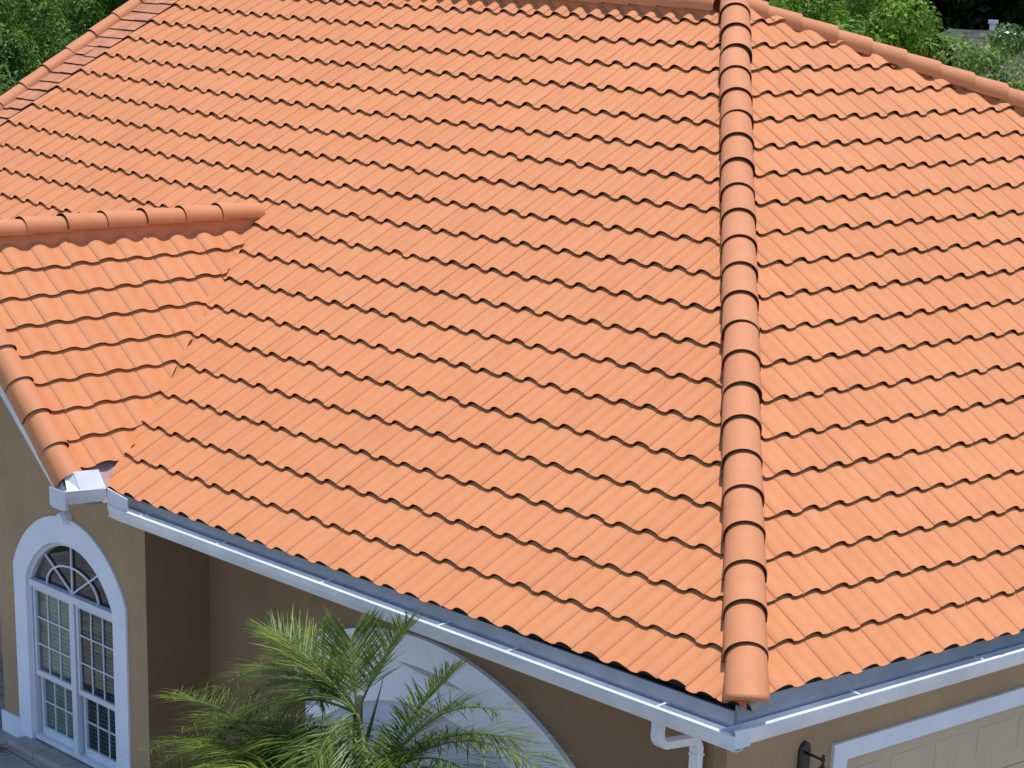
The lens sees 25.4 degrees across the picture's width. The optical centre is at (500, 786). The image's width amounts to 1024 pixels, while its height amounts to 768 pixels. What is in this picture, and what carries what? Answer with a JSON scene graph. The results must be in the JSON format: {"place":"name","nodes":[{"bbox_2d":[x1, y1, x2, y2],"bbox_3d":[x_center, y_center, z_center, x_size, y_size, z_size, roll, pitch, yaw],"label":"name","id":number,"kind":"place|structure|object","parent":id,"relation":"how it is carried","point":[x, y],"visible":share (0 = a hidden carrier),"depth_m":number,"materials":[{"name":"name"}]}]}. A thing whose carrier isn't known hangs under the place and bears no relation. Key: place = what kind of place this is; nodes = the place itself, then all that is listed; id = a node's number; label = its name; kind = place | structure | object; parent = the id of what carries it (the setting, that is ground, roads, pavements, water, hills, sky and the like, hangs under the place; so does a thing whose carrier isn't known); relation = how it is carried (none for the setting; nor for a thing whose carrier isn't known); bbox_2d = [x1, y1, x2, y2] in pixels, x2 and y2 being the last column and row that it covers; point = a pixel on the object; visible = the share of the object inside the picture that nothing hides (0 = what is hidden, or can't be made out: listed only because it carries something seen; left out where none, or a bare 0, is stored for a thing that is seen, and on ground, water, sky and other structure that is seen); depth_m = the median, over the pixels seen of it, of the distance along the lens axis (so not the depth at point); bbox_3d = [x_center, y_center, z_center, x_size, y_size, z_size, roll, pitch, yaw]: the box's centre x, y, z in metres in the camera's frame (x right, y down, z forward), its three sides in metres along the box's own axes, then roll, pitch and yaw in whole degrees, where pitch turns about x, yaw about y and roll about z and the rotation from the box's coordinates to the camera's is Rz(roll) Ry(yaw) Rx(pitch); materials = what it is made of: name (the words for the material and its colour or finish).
{"place":"outdoors","nodes":[
{"label":"outdoors","id":0,"kind":"place"},
{"bbox_2d":[0,654,49,767],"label":"patio","id":1,"kind":"structure","parent":0,"point":[13,758],"depth_m":25.26,"materials":[{"name":"grey concrete"}]},
{"bbox_2d":[122,602,573,767],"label":"palm tree","id":2,"kind":"object","parent":1,"relation":"on","point":[312,747],"visible":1,"depth_m":17.74,"materials":[{"name":"green plant"}]},
{"bbox_2d":[0,0,1023,767],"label":"house","id":3,"kind":"structure","parent":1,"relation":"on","point":[614,382],"depth_m":22.19,"materials":[{"name":"tile"}]},
{"bbox_2d":[56,511,71,524],"bbox_3d":[-4.601,-2.829,23.904,0.126,0.137,0.140,-16,27,-39],"label":"flood lamp","id":4,"kind":"object","parent":3,"relation":"attached to","point":[63,518],"visible":1,"depth_m":23.86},
{"bbox_2d":[29,542,116,767],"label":"arched window","id":5,"kind":"structure","parent":3,"relation":"in","point":[74,699],"depth_m":24.89,"materials":[{"name":"glass"}]},
{"bbox_2d":[797,741,825,767],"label":"wall lantern","id":6,"kind":"object","parent":3,"relation":"attached to","point":[804,755],"depth_m":18.14,"materials":[{"name":"black metal"}]},
{"bbox_2d":[847,704,1023,767],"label":"garage door","id":7,"kind":"structure","parent":3,"relation":"in","point":[996,740],"depth_m":19.82,"materials":[{"name":"beige metal"}]},
{"bbox_2d":[0,0,74,95],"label":"broadleaf tree","id":8,"kind":"object","parent":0,"point":[27,58],"visible":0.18,"depth_m":36.74,"materials":[{"name":"green plant"}]},
{"bbox_2d":[37,33,81,68],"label":"broadleaf tree","id":9,"kind":"object","parent":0,"point":[74,35],"depth_m":41.76,"materials":[{"name":"green plant"}]},
{"bbox_2d":[10,0,124,55],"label":"dark tree","id":10,"kind":"object","parent":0,"point":[45,19],"visible":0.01,"depth_m":82.67,"materials":[{"name":"green plant"}]},
{"bbox_2d":[34,0,128,45],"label":"broadleaf tree","id":11,"kind":"object","parent":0,"point":[95,10],"visible":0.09,"depth_m":45.62,"materials":[{"name":"green plant"}]},
{"bbox_2d":[762,0,884,34],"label":"broadleaf tree","id":12,"kind":"object","parent":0,"point":[838,4],"depth_m":39.10,"materials":[{"name":"green plant"}]},
{"bbox_2d":[770,0,978,64],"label":"broadleaf tree","id":13,"kind":"object","parent":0,"point":[891,23],"visible":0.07,"depth_m":34.77,"materials":[{"name":"green plant"}]},
{"bbox_2d":[823,0,1022,37],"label":"dark tree","id":14,"kind":"object","parent":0,"point":[951,19],"visible":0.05,"depth_m":75.90,"materials":[{"name":"green plant"}]},
{"bbox_2d":[916,33,974,69],"bbox_3d":[6.329,-7.347,34.164,2.036,7.610,1.694,16,25,33],"label":"broadleaf tree","id":15,"kind":"object","parent":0,"point":[931,45],"visible":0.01,"depth_m":32.55,"materials":[{"name":"green plant"}]},
{"bbox_2d":[933,35,1023,90],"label":"broadleaf tree","id":16,"kind":"object","parent":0,"point":[984,66],"visible":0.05,"depth_m":30.58,"materials":[{"name":"green plant"}]},
{"bbox_2d":[938,0,1023,31],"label":"dark tree","id":17,"kind":"object","parent":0,"point":[1011,11],"visible":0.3,"depth_m":77.22,"materials":[{"name":"green plant"}]},
{"bbox_2d":[940,20,1023,89],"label":"neighbour house","id":18,"kind":"structure","parent":0,"point":[979,34],"depth_m":53.76,"materials":[{"name":"grey"}]},
{"bbox_2d":[958,22,1023,89],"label":"broadleaf tree","id":19,"kind":"object","parent":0,"point":[1005,37],"visible":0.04,"depth_m":32.33,"materials":[{"name":"green plant"}]}
]}

